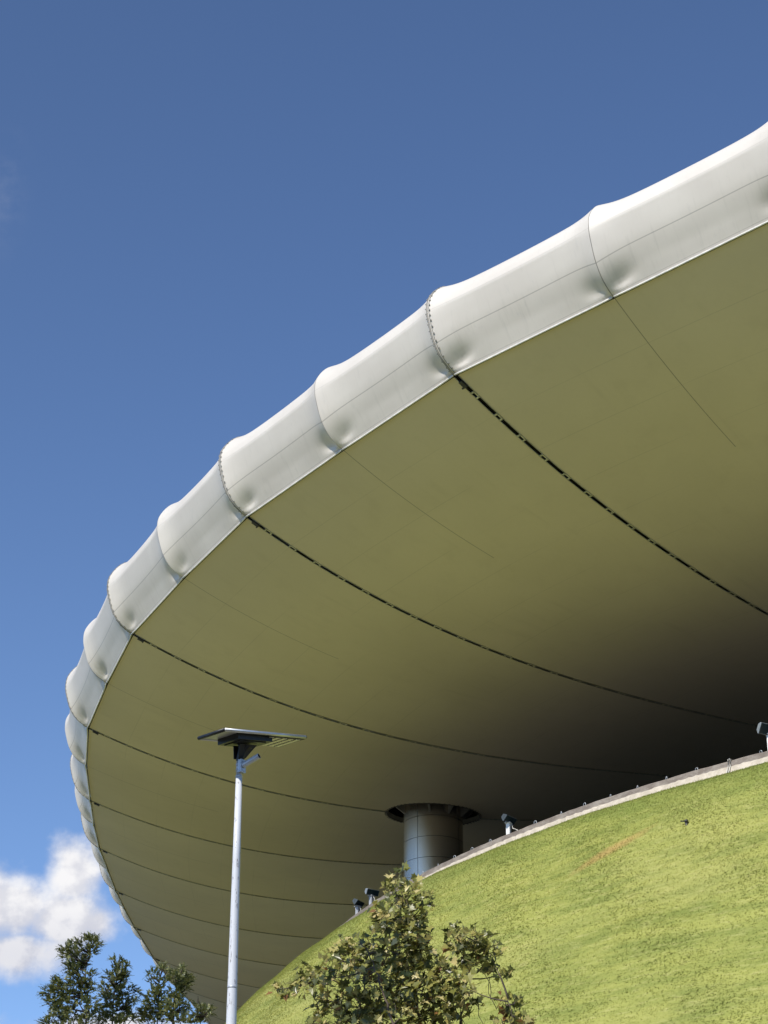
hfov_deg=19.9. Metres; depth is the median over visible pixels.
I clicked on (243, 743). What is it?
street lamp
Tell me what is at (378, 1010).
plane tree
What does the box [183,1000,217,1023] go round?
tree
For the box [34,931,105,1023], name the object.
conifer tree
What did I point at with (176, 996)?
conifer tree
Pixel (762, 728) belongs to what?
floodlight
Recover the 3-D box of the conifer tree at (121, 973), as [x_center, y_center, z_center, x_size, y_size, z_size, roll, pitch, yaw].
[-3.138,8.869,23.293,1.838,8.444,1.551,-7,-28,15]
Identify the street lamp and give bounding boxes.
[197,728,306,1023]
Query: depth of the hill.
51.54 m
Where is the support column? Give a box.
[396,803,472,880]
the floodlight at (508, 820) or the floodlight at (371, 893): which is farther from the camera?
the floodlight at (371, 893)
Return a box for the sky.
[0,0,767,1023]
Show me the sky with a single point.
(209, 208)
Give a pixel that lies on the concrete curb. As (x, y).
(715, 770)
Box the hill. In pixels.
[237,763,767,1023]
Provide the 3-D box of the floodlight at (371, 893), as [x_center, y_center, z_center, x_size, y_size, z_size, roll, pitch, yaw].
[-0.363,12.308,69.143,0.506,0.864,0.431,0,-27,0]
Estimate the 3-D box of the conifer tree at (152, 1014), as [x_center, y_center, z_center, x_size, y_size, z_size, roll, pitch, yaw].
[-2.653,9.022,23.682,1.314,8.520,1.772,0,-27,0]
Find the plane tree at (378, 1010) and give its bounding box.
[266,861,534,1023]
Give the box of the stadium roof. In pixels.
[65,122,767,1023]
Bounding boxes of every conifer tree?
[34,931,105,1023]
[94,953,144,1023]
[135,961,173,1023]
[158,962,196,1023]
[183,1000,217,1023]
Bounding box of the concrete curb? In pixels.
[338,751,767,927]
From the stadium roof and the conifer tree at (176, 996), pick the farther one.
the stadium roof
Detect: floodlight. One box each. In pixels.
[352,898,364,913]
[365,888,379,904]
[501,814,516,834]
[757,722,767,747]
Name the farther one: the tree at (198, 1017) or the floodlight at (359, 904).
the floodlight at (359, 904)
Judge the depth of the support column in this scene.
80.35 m

